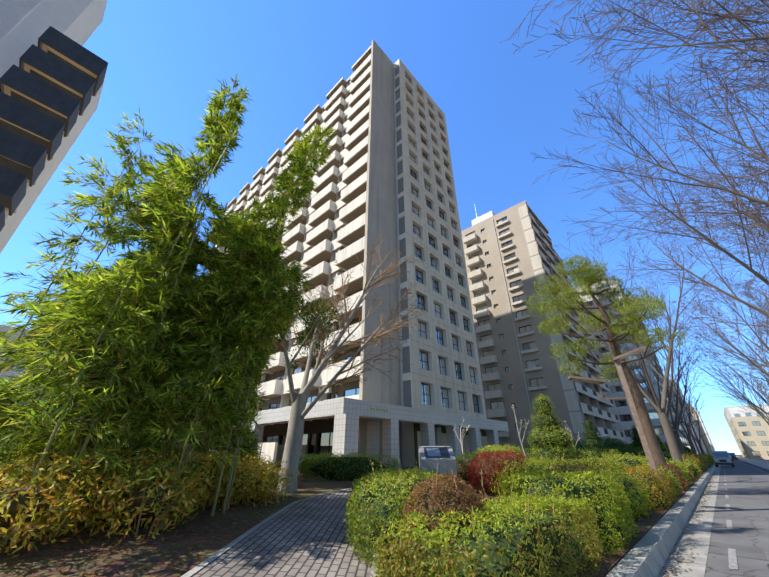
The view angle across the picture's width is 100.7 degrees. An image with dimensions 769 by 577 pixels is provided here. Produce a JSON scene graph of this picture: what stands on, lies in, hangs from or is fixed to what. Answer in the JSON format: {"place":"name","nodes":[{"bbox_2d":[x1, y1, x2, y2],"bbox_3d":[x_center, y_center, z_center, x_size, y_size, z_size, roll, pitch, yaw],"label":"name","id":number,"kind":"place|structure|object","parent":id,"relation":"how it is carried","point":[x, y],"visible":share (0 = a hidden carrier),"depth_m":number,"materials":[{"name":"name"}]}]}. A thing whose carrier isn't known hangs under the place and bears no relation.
{"place":"outdoors","nodes":[
{"label":"outdoors","id":0,"kind":"place"},
{"bbox_2d":[181,486,378,576],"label":"path","id":1,"kind":"structure","parent":0,"point":[305,538],"depth_m":4.37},
{"bbox_2d":[0,461,714,576],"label":"garden ground","id":2,"kind":"structure","parent":0,"point":[54,560],"depth_m":4.37,"materials":[{"name":"soil"}]},
{"bbox_2d":[0,73,336,544],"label":"bamboo","id":3,"kind":"object","parent":2,"relation":"on","point":[155,347],"visible":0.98,"depth_m":6.58,"materials":[{"name":"green plant"}]},
{"bbox_2d":[161,40,487,466],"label":"tower","id":4,"kind":"structure","parent":2,"relation":"on","point":[388,169],"depth_m":35.67,"materials":[{"name":"beige concrete"}]},
{"bbox_2d":[227,229,427,492],"bbox_3d":[-1.270,1.800,10.280,5.761,8.296,5.856,-7,-28,13],"label":"bare tree","id":5,"kind":"object","parent":2,"relation":"on","point":[298,414],"visible":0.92,"depth_m":9.90,"materials":[{"name":"grey plant"}]},
{"bbox_2d":[194,397,508,468],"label":"portico","id":6,"kind":"structure","parent":2,"relation":"on","point":[338,433],"depth_m":22.62,"materials":[{"name":"grey concrete"}]},
{"bbox_2d":[418,446,456,475],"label":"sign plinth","id":7,"kind":"structure","parent":2,"relation":"on","point":[435,455],"depth_m":9.14,"materials":[{"name":"stone"}]},
{"bbox_2d":[298,438,713,576],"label":"hedges","id":8,"kind":"object","parent":2,"relation":"on","point":[555,517],"visible":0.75,"depth_m":4.34,"materials":[{"name":"green plant"}]},
{"bbox_2d":[453,405,614,456],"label":"trees","id":9,"kind":"object","parent":2,"relation":"on","point":[462,437],"visible":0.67,"depth_m":15.31,"materials":[{"name":"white plant"}]},
{"bbox_2d":[461,200,624,454],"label":"building","id":10,"kind":"structure","parent":2,"relation":"on","point":[510,256],"depth_m":55.66,"materials":[{"name":"concrete"}]},
{"bbox_2d":[527,393,669,471],"bbox_3d":[21.739,13.935,28.190,4.346,4.236,47.117,-24,-36,37],"label":"topiary","id":11,"kind":"object","parent":2,"relation":"on","point":[549,439],"visible":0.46,"depth_m":13.51,"materials":[{"name":"green plant"}]},
{"bbox_2d":[524,253,689,469],"bbox_3d":[11.300,3.621,15.885,6.306,11.114,6.946,-24,-36,37],"label":"pine","id":12,"kind":"object","parent":2,"relation":"on","point":[589,279],"visible":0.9,"depth_m":16.30,"materials":[{"name":"green plant"}]},
{"bbox_2d":[568,345,669,504],"bbox_3d":[8.071,4.505,10.670,2.674,4.914,0.565,-11,-29,20],"label":"street lamp","id":13,"kind":"object","parent":2,"relation":"on","point":[639,426],"visible":0.88,"depth_m":11.04,"materials":[{"name":"grey metal"}]},
{"bbox_2d":[577,280,689,452],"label":"building","id":14,"kind":"structure","parent":2,"relation":"on","point":[621,410],"depth_m":68.35,"materials":[{"name":"grey concrete"}]},
{"bbox_2d":[566,269,716,417],"bbox_3d":[26.211,7.478,30.936,13.780,18.113,11.920,2,-28,-3],"label":"zelkova","id":15,"kind":"object","parent":2,"relation":"on","point":[671,383],"visible":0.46,"depth_m":30.53,"materials":[{"name":"brown plant"}]},
{"bbox_2d":[599,315,710,455],"bbox_3d":[32.759,11.330,36.825,11.529,16.680,12.178,-24,-36,37],"label":"zelkova","id":16,"kind":"object","parent":2,"relation":"on","point":[678,439],"visible":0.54,"depth_m":37.47,"materials":[{"name":"brown plant"}]},
{"bbox_2d":[644,362,706,455],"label":"zelkova","id":17,"kind":"object","parent":2,"relation":"on","point":[692,447],"visible":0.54,"depth_m":53.85,"materials":[{"name":"brown plant"}]},
{"bbox_2d":[671,386,707,453],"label":"zelkova","id":18,"kind":"object","parent":2,"relation":"on","point":[696,438],"visible":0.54,"depth_m":75.83,"materials":[{"name":"brown plant"}]},
{"bbox_2d":[672,420,706,467],"bbox_3d":[34.059,17.306,35.262,2.674,4.914,0.565,-11,-29,20],"label":"street lamp","id":19,"kind":"object","parent":2,"relation":"on","point":[687,424],"visible":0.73,"depth_m":35.72,"materials":[{"name":"white metal"}]},
{"bbox_2d":[692,434,709,456],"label":"street lamp","id":20,"kind":"object","parent":2,"relation":"on","point":[704,443],"visible":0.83,"depth_m":58.93,"materials":[{"name":"white metal"}]},
{"bbox_2d":[0,0,768,454],"label":"sky","id":21,"kind":"structure","parent":0,"point":[501,105],"materials":[{"name":"blue"}]},
{"bbox_2d":[658,459,768,576],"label":"road","id":22,"kind":"structure","parent":0,"point":[735,542],"depth_m":7.26,"materials":[{"name":"grey asphalt"}]},
{"bbox_2d":[605,456,768,576],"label":"kerbs","id":23,"kind":"structure","parent":22,"relation":"on","point":[648,553],"depth_m":5.86,"materials":[{"name":"concrete"}]},
{"bbox_2d":[559,53,768,342],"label":"zelkova","id":24,"kind":"object","parent":23,"relation":"on","point":[743,264],"visible":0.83,"depth_m":14.52,"materials":[{"name":"brown plant"}]},
{"bbox_2d":[665,223,768,386],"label":"zelkova","id":25,"kind":"object","parent":23,"relation":"on","point":[751,362],"visible":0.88,"depth_m":24.27,"materials":[{"name":"brown plant"}]},
{"bbox_2d":[680,312,768,414],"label":"zelkova","id":26,"kind":"object","parent":23,"relation":"on","point":[759,395],"visible":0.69,"depth_m":36.15,"materials":[{"name":"brown plant"}]},
{"bbox_2d":[711,451,734,466],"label":"car","id":27,"kind":"object","parent":22,"relation":"on","point":[721,458],"visible":1,"depth_m":42.80,"materials":[{"name":"silver metal"}]},
{"bbox_2d":[730,453,737,459],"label":"car","id":28,"kind":"object","parent":22,"relation":"on","point":[733,455],"visible":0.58,"depth_m":95.50,"materials":[{"name":"grey metal"}]},
{"bbox_2d":[668,378,768,459],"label":"buildings","id":29,"kind":"structure","parent":0,"point":[750,432],"depth_m":108.16,"materials":[{"name":"beige concrete"}]},
{"label":"ground","id":30,"kind":"structure","parent":0,"visible":0},
{"bbox_2d":[0,325,65,430],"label":"building","id":31,"kind":"structure","parent":30,"relation":"on","point":[9,372],"depth_m":78.65,"materials":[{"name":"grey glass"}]},
{"bbox_2d":[0,0,107,252],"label":"building","id":32,"kind":"structure","parent":30,"relation":"on","point":[52,73],"depth_m":26.44,"materials":[{"name":"concrete"}]},
{"bbox_2d":[0,444,718,576],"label":"shrubs","id":33,"kind":"object","parent":30,"relation":"on","point":[36,502],"visible":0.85,"depth_m":4.71,"materials":[{"name":"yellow plant"}]},
{"bbox_2d":[500,0,768,82],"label":"zelkova","id":34,"kind":"object","parent":30,"relation":"on","point":[612,30],"visible":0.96,"depth_m":7.79,"materials":[{"name":"brown plant"}]},
{"bbox_2d":[513,0,768,205],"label":"zelkova","id":35,"kind":"object","parent":30,"relation":"on","point":[726,41],"visible":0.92,"depth_m":8.31,"materials":[{"name":"brown plant"}]},
{"bbox_2d":[531,0,768,258],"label":"zelkova","id":36,"kind":"object","parent":30,"relation":"on","point":[720,188],"visible":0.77,"depth_m":12.33,"materials":[{"name":"brown plant"}]},
{"bbox_2d":[546,216,756,464],"bbox_3d":[19.045,3.563,23.034,11.798,17.815,13.159,-9,-29,17],"label":"zelkova","id":37,"kind":"object","parent":30,"relation":"on","point":[669,433],"visible":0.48,"depth_m":21.89,"materials":[{"name":"brown plant"}]},
{"bbox_2d":[552,0,768,106],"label":"zelkova","id":38,"kind":"object","parent":30,"relation":"on","point":[718,14],"visible":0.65,"depth_m":8.93,"materials":[{"name":"brown plant"}]},
{"bbox_2d":[676,152,768,302],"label":"zelkova","id":39,"kind":"object","parent":30,"relation":"on","point":[738,248],"visible":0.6,"depth_m":19.74,"materials":[{"name":"brown plant"}]},
{"bbox_2d":[705,363,768,420],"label":"zelkova","id":40,"kind":"object","parent":30,"relation":"on","point":[760,389],"visible":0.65,"depth_m":61.29,"materials":[{"name":"brown plant"}]},
{"bbox_2d":[705,266,768,377],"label":"zelkova","id":41,"kind":"object","parent":30,"relation":"on","point":[744,336],"visible":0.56,"depth_m":30.93,"materials":[{"name":"brown plant"}]},
{"bbox_2d":[706,345,768,424],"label":"zelkova","id":42,"kind":"object","parent":30,"relation":"on","point":[742,393],"visible":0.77,"depth_m":50.65,"materials":[{"name":"brown plant"}]},
{"bbox_2d":[725,314,768,389],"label":"zelkova","id":43,"kind":"object","parent":30,"relation":"on","point":[756,358],"visible":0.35,"depth_m":43.72,"materials":[{"name":"brown plant"}]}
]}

